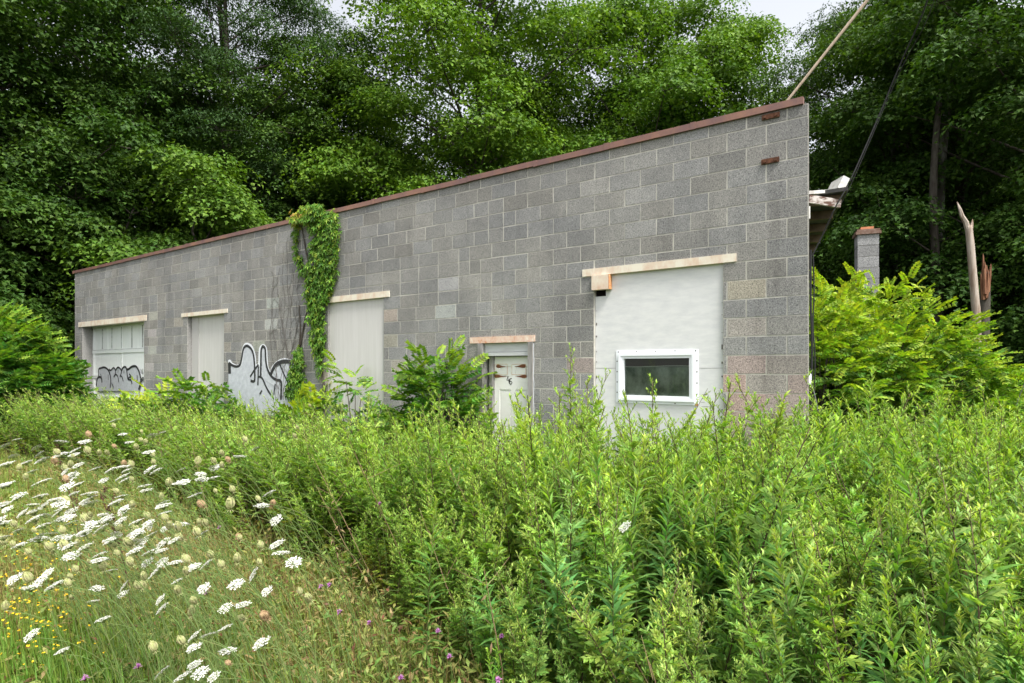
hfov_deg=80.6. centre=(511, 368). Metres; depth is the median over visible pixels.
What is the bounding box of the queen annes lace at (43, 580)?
[33,575,118,682]
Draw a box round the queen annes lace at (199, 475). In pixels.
[195,472,321,651]
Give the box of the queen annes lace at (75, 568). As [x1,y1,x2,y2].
[72,565,172,682]
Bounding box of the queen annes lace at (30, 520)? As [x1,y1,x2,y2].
[25,514,120,682]
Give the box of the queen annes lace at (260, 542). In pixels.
[257,540,383,681]
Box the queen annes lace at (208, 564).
[200,560,311,682]
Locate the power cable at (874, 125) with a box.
[812,0,927,255]
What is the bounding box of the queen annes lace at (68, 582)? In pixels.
[64,578,179,682]
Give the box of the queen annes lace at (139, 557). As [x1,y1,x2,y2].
[56,514,187,680]
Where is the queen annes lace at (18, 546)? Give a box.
[12,542,140,682]
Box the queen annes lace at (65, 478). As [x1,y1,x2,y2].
[62,475,155,625]
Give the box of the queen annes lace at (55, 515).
[32,482,68,592]
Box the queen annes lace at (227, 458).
[225,456,327,590]
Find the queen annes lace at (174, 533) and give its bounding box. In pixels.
[114,494,224,662]
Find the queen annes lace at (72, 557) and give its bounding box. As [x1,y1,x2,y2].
[64,551,164,682]
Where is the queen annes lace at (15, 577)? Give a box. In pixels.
[0,544,29,613]
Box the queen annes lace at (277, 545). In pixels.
[271,539,386,667]
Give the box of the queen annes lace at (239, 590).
[181,522,275,682]
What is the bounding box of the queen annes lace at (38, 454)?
[35,451,140,617]
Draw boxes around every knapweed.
[319,583,331,662]
[328,583,340,660]
[337,609,349,664]
[367,620,380,682]
[379,501,387,595]
[436,628,446,680]
[447,653,453,682]
[500,634,508,679]
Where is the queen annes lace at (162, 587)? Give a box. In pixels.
[105,534,208,681]
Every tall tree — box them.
[213,0,228,221]
[886,1,897,315]
[929,89,942,324]
[937,32,960,320]
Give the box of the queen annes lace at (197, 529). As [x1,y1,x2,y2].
[192,526,307,681]
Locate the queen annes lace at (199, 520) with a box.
[196,518,311,681]
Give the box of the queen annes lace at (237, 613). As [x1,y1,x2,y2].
[188,562,261,682]
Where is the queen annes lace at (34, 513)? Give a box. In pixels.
[27,508,131,657]
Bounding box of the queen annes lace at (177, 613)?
[117,590,227,682]
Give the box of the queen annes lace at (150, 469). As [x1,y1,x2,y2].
[144,465,210,671]
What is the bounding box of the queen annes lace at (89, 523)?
[81,520,184,682]
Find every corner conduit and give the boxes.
[809,250,812,432]
[812,252,815,398]
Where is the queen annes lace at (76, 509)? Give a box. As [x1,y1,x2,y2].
[21,460,111,605]
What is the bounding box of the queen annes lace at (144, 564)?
[141,557,217,682]
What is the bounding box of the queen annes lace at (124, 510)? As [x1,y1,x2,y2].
[118,507,237,679]
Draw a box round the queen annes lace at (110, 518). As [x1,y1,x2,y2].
[101,516,207,675]
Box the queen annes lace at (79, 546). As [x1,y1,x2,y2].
[27,510,120,640]
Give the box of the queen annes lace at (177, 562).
[167,560,314,682]
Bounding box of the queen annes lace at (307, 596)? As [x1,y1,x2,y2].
[304,593,336,682]
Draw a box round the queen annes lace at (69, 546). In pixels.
[62,541,191,681]
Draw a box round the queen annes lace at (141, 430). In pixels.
[140,429,191,523]
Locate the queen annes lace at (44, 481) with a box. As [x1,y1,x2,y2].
[40,478,120,680]
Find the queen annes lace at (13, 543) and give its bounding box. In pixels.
[10,540,110,682]
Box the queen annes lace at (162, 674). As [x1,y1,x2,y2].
[154,666,173,682]
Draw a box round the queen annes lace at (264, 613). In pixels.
[259,610,339,682]
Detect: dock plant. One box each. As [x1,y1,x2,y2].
[54,443,81,575]
[100,485,132,621]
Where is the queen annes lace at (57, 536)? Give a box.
[50,534,173,650]
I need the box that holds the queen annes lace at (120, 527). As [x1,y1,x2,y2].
[115,521,201,662]
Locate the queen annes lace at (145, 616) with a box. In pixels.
[105,559,165,682]
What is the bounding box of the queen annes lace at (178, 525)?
[173,521,222,673]
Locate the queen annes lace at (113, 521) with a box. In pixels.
[83,500,149,627]
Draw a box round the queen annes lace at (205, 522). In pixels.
[202,518,300,682]
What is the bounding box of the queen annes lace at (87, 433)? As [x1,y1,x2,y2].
[85,430,158,540]
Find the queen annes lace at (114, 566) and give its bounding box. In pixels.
[85,495,152,682]
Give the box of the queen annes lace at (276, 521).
[270,514,366,682]
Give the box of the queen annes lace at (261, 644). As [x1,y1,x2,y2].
[252,635,341,682]
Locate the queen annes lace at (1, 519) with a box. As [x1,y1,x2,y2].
[0,515,130,681]
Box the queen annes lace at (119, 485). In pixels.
[69,453,158,587]
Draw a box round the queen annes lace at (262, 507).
[255,503,358,667]
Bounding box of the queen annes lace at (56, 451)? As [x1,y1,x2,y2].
[53,448,173,610]
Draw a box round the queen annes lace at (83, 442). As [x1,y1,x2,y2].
[78,439,138,555]
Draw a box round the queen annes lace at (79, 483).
[73,481,177,655]
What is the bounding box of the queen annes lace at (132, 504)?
[129,500,214,681]
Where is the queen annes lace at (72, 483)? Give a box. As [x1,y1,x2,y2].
[58,481,135,660]
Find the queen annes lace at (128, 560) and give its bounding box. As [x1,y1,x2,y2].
[126,558,246,682]
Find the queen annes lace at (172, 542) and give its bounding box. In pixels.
[167,536,291,682]
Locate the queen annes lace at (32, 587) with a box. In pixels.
[20,584,131,682]
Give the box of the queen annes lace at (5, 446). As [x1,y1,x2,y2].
[0,443,60,610]
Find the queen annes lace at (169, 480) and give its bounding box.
[165,477,264,642]
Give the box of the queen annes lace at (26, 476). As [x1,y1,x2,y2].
[22,473,95,611]
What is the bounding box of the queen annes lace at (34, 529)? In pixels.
[31,527,108,680]
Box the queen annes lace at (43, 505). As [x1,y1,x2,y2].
[38,502,103,626]
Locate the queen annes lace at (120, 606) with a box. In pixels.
[61,535,134,681]
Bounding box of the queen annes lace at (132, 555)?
[129,548,221,682]
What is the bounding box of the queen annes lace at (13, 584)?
[6,580,134,678]
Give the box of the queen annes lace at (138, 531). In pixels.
[130,525,199,682]
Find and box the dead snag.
[957,202,981,388]
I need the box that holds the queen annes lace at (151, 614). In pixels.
[102,537,198,680]
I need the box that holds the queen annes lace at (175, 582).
[171,578,243,682]
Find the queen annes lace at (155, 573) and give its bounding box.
[148,564,232,681]
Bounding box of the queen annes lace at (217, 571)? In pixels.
[158,511,243,681]
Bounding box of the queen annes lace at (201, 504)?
[196,500,305,652]
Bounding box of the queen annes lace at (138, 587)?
[133,581,241,675]
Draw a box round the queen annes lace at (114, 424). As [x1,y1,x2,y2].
[112,423,162,528]
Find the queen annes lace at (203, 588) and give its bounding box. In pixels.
[197,582,292,682]
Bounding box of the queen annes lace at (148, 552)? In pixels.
[141,548,276,682]
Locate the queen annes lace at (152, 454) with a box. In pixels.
[150,452,223,587]
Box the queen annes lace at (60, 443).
[54,440,144,565]
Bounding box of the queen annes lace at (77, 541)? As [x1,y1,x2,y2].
[74,539,174,682]
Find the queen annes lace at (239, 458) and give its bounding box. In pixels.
[235,455,321,592]
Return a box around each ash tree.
[39,0,406,229]
[724,0,1023,310]
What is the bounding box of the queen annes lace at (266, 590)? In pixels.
[262,585,291,682]
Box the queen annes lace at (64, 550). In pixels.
[6,480,105,636]
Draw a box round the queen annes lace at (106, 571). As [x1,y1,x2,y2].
[27,536,170,665]
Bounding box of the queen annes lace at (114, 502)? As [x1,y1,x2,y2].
[108,499,218,666]
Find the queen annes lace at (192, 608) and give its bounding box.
[188,605,217,681]
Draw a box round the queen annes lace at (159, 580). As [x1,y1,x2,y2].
[131,524,192,674]
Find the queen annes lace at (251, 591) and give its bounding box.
[171,541,277,682]
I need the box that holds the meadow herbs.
[0,452,638,682]
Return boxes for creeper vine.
[284,305,306,402]
[285,203,341,399]
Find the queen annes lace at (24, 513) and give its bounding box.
[17,508,88,681]
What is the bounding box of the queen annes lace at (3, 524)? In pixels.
[0,519,70,680]
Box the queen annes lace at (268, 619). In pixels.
[235,533,290,682]
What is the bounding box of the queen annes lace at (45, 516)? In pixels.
[38,513,145,682]
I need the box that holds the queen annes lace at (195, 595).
[156,557,224,682]
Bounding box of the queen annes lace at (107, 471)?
[105,467,197,602]
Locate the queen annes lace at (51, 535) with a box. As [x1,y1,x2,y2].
[47,532,113,680]
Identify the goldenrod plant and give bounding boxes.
[407,495,451,682]
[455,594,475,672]
[463,539,515,678]
[482,647,499,682]
[485,635,505,682]
[497,579,530,681]
[515,550,568,662]
[528,535,575,682]
[531,520,586,681]
[565,497,594,598]
[567,481,599,589]
[581,553,609,681]
[583,520,645,682]
[598,472,654,681]
[600,433,654,644]
[602,481,640,592]
[607,593,638,680]
[620,499,653,674]
[627,501,661,645]
[633,476,689,674]
[644,465,689,672]
[654,445,710,636]
[657,483,714,676]
[668,455,724,650]
[670,470,709,591]
[679,428,745,678]
[681,532,710,673]
[683,470,734,661]
[685,528,738,682]
[688,526,734,680]
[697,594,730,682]
[700,448,767,660]
[702,485,755,667]
[703,515,746,679]
[705,545,794,681]
[708,390,797,676]
[712,478,760,619]
[716,486,777,678]
[716,525,765,682]
[719,498,766,621]
[720,463,755,567]
[736,622,757,682]
[743,467,777,567]
[748,481,812,681]
[755,502,785,667]
[755,540,819,682]
[758,527,826,682]
[764,415,841,604]
[765,598,807,682]
[787,615,825,682]
[789,530,835,676]
[791,579,837,682]
[822,400,845,472]
[823,504,904,631]
[836,581,885,682]
[847,531,876,669]
[848,504,925,680]
[850,575,914,682]
[856,487,917,681]
[858,575,916,682]
[868,496,903,655]
[885,430,968,642]
[885,643,920,682]
[888,499,938,598]
[890,617,946,681]
[897,548,942,678]
[899,538,973,682]
[901,610,948,682]
[902,564,967,676]
[907,605,939,682]
[911,496,954,571]
[931,473,999,581]
[931,586,986,682]
[934,510,1023,682]
[935,538,961,609]
[937,526,960,634]
[939,607,985,682]
[941,544,1012,678]
[942,669,952,682]
[949,501,1022,643]
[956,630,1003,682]
[963,582,1008,682]
[966,539,1023,682]
[967,504,1023,609]
[971,553,1023,646]
[977,495,996,563]
[977,608,1023,682]
[978,493,1021,601]
[985,613,1023,682]
[995,481,1023,556]
[995,623,1023,682]
[997,601,1023,680]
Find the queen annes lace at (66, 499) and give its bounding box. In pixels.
[59,495,189,647]
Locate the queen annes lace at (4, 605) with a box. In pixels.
[1,600,115,682]
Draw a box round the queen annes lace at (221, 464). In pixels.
[219,461,309,618]
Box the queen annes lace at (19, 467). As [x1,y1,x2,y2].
[16,463,137,645]
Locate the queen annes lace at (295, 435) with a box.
[292,433,351,576]
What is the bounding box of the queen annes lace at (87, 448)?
[83,446,182,554]
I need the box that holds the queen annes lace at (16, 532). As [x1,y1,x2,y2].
[10,527,155,675]
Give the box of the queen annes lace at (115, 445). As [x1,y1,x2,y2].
[112,444,215,544]
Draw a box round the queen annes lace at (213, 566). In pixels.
[126,530,272,675]
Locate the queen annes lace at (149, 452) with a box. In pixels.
[143,450,257,629]
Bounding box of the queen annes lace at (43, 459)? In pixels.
[36,457,134,596]
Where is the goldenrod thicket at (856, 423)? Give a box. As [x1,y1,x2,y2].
[0,365,1023,641]
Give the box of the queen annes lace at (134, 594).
[84,544,170,676]
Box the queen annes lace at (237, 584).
[228,578,344,682]
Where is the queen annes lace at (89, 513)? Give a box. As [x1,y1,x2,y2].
[87,511,158,670]
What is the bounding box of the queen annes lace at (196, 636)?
[188,629,263,682]
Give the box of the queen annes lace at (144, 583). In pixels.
[140,580,205,681]
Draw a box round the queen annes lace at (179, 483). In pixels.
[171,482,263,677]
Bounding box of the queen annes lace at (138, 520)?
[129,518,250,679]
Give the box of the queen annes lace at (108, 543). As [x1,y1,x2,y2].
[103,538,240,680]
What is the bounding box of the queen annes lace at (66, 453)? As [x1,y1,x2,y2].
[54,452,160,600]
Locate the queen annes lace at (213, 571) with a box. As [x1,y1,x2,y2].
[161,526,241,648]
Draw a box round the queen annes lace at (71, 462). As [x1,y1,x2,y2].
[67,460,163,580]
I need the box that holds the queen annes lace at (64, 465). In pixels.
[61,463,148,556]
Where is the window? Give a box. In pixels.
[616,349,697,405]
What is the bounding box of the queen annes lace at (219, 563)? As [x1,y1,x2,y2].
[217,559,316,682]
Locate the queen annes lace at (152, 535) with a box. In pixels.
[145,531,294,680]
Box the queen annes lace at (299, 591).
[297,587,317,682]
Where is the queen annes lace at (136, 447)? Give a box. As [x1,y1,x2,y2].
[133,443,215,611]
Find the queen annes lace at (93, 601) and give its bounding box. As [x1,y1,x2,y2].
[89,600,155,681]
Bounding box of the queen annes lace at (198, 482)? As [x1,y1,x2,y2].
[160,431,218,557]
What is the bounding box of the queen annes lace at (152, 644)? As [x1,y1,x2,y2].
[148,640,160,682]
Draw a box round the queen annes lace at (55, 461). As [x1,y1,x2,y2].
[51,456,140,556]
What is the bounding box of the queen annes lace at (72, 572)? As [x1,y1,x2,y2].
[31,516,103,653]
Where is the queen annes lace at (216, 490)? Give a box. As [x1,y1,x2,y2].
[213,488,315,622]
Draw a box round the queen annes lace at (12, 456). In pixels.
[8,454,93,574]
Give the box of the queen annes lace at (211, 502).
[177,468,236,599]
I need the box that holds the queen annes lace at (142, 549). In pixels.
[78,498,189,679]
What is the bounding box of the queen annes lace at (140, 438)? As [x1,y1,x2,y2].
[138,437,210,568]
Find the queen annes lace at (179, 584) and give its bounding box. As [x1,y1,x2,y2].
[147,522,208,674]
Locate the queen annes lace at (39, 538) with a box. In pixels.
[29,533,101,681]
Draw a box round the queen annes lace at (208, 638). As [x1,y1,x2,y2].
[201,632,247,682]
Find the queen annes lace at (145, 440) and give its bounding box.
[143,438,234,570]
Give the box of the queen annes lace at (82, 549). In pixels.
[76,541,139,682]
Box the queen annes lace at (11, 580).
[7,572,71,682]
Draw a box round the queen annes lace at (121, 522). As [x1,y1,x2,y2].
[114,517,230,681]
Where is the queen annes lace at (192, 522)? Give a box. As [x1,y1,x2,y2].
[138,484,236,650]
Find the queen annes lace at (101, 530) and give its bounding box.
[93,523,188,682]
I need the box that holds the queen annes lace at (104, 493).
[70,462,134,602]
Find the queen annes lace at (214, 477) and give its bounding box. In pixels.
[207,476,318,608]
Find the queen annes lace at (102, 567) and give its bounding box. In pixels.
[98,560,224,682]
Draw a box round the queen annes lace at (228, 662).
[225,660,282,682]
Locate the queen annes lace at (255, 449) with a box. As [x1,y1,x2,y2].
[252,446,300,596]
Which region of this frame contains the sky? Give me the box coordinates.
[6,0,1023,279]
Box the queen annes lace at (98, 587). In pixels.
[90,585,217,682]
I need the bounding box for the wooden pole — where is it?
[787,0,868,99]
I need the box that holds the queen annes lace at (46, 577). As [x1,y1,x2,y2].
[11,495,76,677]
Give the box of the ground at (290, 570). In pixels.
[0,441,905,682]
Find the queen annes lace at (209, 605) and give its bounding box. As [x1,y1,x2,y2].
[130,531,265,682]
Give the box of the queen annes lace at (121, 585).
[60,552,175,677]
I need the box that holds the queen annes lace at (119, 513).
[117,505,231,669]
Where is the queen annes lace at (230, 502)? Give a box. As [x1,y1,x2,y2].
[224,496,363,679]
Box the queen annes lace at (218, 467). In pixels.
[210,465,297,590]
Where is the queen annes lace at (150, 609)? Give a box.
[84,527,180,682]
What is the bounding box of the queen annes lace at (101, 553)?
[92,551,223,682]
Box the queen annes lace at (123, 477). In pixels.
[116,472,204,634]
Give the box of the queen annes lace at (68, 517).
[63,514,156,681]
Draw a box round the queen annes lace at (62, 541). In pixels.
[59,539,173,682]
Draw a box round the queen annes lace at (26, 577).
[22,571,164,682]
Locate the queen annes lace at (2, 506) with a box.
[0,501,99,639]
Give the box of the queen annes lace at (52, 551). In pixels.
[48,542,164,679]
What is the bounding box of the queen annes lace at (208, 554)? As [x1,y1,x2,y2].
[207,549,263,680]
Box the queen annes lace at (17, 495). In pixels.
[10,492,73,625]
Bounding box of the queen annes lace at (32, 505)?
[28,503,95,655]
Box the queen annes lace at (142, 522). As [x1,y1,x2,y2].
[68,470,183,633]
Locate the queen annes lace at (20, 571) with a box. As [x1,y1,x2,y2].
[0,513,36,626]
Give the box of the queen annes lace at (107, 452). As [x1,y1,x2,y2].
[104,450,178,574]
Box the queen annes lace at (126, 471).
[121,468,202,588]
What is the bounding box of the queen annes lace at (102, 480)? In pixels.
[55,452,140,561]
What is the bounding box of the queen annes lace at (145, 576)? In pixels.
[140,571,274,682]
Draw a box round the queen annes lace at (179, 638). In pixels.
[176,635,237,682]
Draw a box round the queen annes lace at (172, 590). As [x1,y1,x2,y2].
[106,569,238,680]
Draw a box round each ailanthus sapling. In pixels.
[107,376,185,449]
[122,368,245,437]
[244,381,338,440]
[315,349,395,458]
[369,335,498,451]
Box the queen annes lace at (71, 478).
[62,472,148,602]
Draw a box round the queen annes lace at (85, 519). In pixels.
[80,513,158,680]
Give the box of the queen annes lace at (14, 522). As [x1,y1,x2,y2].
[10,520,98,682]
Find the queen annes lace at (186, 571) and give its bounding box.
[182,566,270,679]
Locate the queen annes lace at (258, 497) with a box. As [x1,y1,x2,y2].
[255,495,397,682]
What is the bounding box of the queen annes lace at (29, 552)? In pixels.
[24,548,121,682]
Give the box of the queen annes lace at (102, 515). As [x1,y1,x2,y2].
[98,513,161,668]
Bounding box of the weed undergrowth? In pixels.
[2,435,902,682]
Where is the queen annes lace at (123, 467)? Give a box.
[116,465,222,617]
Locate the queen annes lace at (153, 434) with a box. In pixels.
[147,433,208,544]
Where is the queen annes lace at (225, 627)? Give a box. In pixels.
[218,624,349,681]
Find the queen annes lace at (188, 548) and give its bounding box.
[121,504,217,633]
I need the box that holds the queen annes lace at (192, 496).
[188,492,285,647]
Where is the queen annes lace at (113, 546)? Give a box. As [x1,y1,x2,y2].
[109,539,196,682]
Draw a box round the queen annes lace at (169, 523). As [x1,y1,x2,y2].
[166,520,264,681]
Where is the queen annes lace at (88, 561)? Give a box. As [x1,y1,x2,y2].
[86,559,200,675]
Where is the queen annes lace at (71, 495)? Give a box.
[34,460,91,596]
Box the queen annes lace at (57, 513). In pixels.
[52,509,131,673]
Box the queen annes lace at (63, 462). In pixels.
[31,445,102,572]
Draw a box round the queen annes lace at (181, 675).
[174,670,192,682]
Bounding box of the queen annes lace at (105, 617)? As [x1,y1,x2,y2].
[94,615,170,682]
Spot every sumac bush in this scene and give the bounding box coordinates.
[0,298,90,445]
[0,330,99,439]
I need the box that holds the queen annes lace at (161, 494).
[159,492,248,681]
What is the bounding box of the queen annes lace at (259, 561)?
[257,558,316,678]
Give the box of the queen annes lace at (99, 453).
[97,449,176,580]
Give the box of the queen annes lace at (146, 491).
[140,488,233,653]
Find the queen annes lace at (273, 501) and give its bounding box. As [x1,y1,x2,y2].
[268,499,360,670]
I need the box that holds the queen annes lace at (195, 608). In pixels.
[126,556,228,681]
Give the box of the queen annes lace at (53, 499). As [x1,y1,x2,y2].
[46,497,162,682]
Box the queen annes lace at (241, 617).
[237,614,345,682]
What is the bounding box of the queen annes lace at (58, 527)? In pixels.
[0,485,101,634]
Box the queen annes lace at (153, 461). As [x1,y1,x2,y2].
[151,458,206,580]
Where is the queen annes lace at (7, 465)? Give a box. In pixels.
[0,461,91,627]
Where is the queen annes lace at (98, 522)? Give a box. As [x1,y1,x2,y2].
[92,518,180,681]
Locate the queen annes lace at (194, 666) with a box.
[187,659,245,682]
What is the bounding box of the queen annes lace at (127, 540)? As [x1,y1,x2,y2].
[122,537,225,682]
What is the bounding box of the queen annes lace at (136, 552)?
[126,545,216,682]
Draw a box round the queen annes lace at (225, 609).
[217,602,296,681]
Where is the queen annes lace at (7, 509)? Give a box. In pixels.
[2,505,137,633]
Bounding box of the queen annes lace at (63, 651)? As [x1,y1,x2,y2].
[54,647,108,682]
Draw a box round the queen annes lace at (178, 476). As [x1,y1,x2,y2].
[119,433,207,587]
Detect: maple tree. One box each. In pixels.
[0,0,207,338]
[0,0,261,306]
[55,53,222,226]
[163,27,422,235]
[185,84,336,224]
[258,81,452,219]
[262,0,647,209]
[430,67,598,179]
[493,0,785,167]
[564,0,827,165]
[788,5,1023,313]
[789,0,1023,325]
[809,122,921,326]
[811,0,1023,387]
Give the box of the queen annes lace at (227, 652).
[218,647,313,682]
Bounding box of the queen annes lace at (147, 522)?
[142,519,262,682]
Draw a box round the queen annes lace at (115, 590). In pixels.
[75,529,144,681]
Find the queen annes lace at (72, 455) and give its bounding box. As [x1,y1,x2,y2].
[71,454,142,600]
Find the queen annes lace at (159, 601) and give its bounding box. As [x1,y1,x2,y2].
[156,595,220,682]
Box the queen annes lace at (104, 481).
[98,477,189,611]
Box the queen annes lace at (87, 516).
[86,515,164,680]
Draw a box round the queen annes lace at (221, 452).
[219,449,296,604]
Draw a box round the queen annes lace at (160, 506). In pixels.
[154,502,233,682]
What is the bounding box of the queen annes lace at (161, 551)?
[154,548,253,682]
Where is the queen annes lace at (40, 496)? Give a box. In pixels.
[32,493,136,637]
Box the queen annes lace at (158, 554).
[103,514,197,658]
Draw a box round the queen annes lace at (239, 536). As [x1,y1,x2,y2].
[237,534,358,682]
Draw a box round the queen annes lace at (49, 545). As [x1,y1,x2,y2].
[44,541,154,682]
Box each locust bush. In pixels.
[809,261,1023,447]
[809,273,922,445]
[887,317,1023,415]
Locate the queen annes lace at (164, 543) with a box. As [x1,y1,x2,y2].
[156,537,207,680]
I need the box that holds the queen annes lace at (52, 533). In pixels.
[0,482,87,647]
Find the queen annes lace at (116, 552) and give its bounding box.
[114,549,242,679]
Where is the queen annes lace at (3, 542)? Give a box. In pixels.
[0,534,123,666]
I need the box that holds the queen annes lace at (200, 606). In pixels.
[158,562,239,682]
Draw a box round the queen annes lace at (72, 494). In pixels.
[68,491,177,624]
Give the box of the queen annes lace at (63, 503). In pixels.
[50,499,143,676]
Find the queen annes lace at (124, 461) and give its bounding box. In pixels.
[121,459,209,609]
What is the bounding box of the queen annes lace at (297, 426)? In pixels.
[295,425,358,534]
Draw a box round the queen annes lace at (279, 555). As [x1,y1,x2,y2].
[271,551,402,681]
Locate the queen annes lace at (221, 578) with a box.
[161,505,237,660]
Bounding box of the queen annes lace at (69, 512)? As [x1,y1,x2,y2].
[64,507,129,677]
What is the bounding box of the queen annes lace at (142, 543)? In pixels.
[134,537,223,682]
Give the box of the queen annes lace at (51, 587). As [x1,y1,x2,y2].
[44,584,184,681]
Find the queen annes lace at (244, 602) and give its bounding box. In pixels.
[234,601,288,682]
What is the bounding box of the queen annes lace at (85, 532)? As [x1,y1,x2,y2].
[76,529,215,674]
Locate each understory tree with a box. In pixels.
[0,143,223,357]
[0,146,93,368]
[0,215,74,364]
[49,138,282,354]
[135,223,187,239]
[812,239,926,320]
[812,242,839,289]
[812,284,840,317]
[825,234,930,334]
[930,169,1023,391]
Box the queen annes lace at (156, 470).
[151,468,256,605]
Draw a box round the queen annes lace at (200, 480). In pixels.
[195,476,285,643]
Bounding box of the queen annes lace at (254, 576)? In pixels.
[249,567,322,682]
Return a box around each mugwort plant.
[441,599,462,672]
[464,584,482,664]
[467,582,489,681]
[467,593,496,682]
[470,610,495,680]
[479,385,503,459]
[485,603,509,673]
[490,590,513,682]
[492,562,551,682]
[500,554,529,644]
[503,623,527,682]
[505,588,551,682]
[506,563,530,657]
[506,623,543,682]
[515,602,549,682]
[516,567,554,678]
[517,490,550,626]
[522,482,559,631]
[530,587,564,682]
[540,559,590,681]
[543,469,596,667]
[546,469,589,601]
[550,576,645,682]
[551,534,590,620]
[552,535,590,666]
[553,612,591,682]
[553,648,586,682]
[557,343,581,450]
[559,579,605,682]
[563,485,594,611]
[571,368,610,443]
[572,529,612,677]
[578,471,643,679]
[579,612,620,682]
[584,478,638,680]
[592,475,639,675]
[605,575,645,682]
[614,570,687,682]
[617,542,644,637]
[637,374,665,492]
[638,541,696,682]
[639,587,690,682]
[641,608,678,682]
[656,654,683,682]
[668,495,718,654]
[669,578,712,682]
[670,387,722,475]
[670,641,721,682]
[674,573,710,682]
[674,597,717,682]
[675,572,707,679]
[687,466,735,682]
[699,463,733,656]
[703,548,765,682]
[713,489,731,542]
[717,416,815,660]
[722,524,774,678]
[722,653,749,682]
[725,574,783,682]
[727,572,792,682]
[742,419,792,655]
[747,449,785,595]
[755,558,796,681]
[758,500,847,679]
[769,394,815,474]
[769,562,822,681]
[770,466,816,607]
[770,477,847,678]
[786,508,840,682]
[786,527,849,682]
[787,505,838,656]
[793,498,846,680]
[795,527,844,654]
[804,503,879,682]
[811,628,851,682]
[829,565,849,657]
[832,450,895,671]
[835,558,870,681]
[836,518,904,669]
[844,510,913,681]
[862,381,918,491]
[871,548,948,682]
[883,493,947,678]
[887,535,913,656]
[900,471,963,679]
[902,540,946,639]
[907,551,976,635]
[907,576,962,682]
[909,626,953,682]
[919,479,964,584]
[926,443,1012,682]
[927,485,965,583]
[938,528,981,583]
[944,481,1022,682]
[954,516,1019,651]
[967,451,1019,588]
[971,400,993,454]
[975,475,1023,570]
[984,514,1023,635]
[999,657,1023,682]
[1000,583,1023,638]
[1003,447,1023,561]
[1005,504,1023,607]
[1005,530,1023,604]
[1008,482,1023,601]
[1009,575,1023,634]
[1011,462,1023,545]
[1016,466,1023,525]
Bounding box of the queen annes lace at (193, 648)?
[186,642,218,682]
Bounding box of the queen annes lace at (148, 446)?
[110,418,176,535]
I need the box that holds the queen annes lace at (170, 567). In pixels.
[102,516,206,672]
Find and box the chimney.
[852,226,881,356]
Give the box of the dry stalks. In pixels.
[3,396,1023,682]
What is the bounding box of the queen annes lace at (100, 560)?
[91,557,220,681]
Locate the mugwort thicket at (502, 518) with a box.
[0,370,1023,671]
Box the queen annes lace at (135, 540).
[133,538,173,682]
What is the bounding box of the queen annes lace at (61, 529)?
[58,525,175,678]
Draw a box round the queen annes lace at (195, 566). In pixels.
[189,564,304,681]
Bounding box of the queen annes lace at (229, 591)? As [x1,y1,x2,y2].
[197,530,256,680]
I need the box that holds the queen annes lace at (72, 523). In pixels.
[65,521,153,632]
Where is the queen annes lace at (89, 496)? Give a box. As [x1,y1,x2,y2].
[81,491,200,674]
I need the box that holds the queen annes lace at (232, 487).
[229,485,343,661]
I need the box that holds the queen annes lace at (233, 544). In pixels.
[157,500,291,665]
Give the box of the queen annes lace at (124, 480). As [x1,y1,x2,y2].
[119,477,192,588]
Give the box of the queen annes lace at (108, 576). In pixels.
[56,506,138,681]
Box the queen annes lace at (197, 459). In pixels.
[194,455,277,632]
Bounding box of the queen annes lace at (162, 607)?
[156,602,207,682]
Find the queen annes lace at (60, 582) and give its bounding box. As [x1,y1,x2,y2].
[52,580,149,679]
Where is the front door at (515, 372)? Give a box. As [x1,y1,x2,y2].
[478,342,533,451]
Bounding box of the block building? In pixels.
[72,96,849,487]
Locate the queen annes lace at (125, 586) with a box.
[119,582,174,682]
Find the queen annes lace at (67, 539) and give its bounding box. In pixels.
[58,534,191,682]
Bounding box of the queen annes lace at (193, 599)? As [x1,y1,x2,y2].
[189,596,285,682]
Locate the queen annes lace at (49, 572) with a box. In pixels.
[42,568,158,682]
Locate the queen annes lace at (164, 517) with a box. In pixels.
[161,513,207,682]
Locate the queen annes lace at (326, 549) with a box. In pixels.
[263,490,366,661]
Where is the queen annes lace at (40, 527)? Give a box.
[35,522,116,651]
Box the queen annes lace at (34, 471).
[29,470,101,620]
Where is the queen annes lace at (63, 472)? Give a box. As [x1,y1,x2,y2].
[62,468,166,606]
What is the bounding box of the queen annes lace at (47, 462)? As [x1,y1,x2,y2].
[12,438,78,554]
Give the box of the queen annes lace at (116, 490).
[113,488,258,661]
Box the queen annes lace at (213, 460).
[211,457,289,583]
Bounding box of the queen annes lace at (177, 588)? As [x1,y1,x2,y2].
[174,585,293,682]
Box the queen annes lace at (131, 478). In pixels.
[129,476,220,648]
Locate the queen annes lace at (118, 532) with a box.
[110,531,236,682]
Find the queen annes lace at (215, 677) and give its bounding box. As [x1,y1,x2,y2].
[207,671,259,682]
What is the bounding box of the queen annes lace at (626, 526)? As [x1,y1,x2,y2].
[619,521,715,682]
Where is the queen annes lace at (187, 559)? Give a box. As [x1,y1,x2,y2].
[181,553,313,682]
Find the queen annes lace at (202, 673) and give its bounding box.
[190,665,217,682]
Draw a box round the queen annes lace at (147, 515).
[143,511,245,662]
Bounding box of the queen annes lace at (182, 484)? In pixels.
[177,479,262,652]
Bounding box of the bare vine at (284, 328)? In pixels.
[268,235,306,399]
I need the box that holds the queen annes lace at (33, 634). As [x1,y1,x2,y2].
[23,629,129,682]
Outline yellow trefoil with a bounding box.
[0,497,121,679]
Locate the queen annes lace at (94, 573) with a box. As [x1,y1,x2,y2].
[51,517,130,666]
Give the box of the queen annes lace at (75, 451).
[70,447,146,572]
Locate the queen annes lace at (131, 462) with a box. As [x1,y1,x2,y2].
[128,460,238,614]

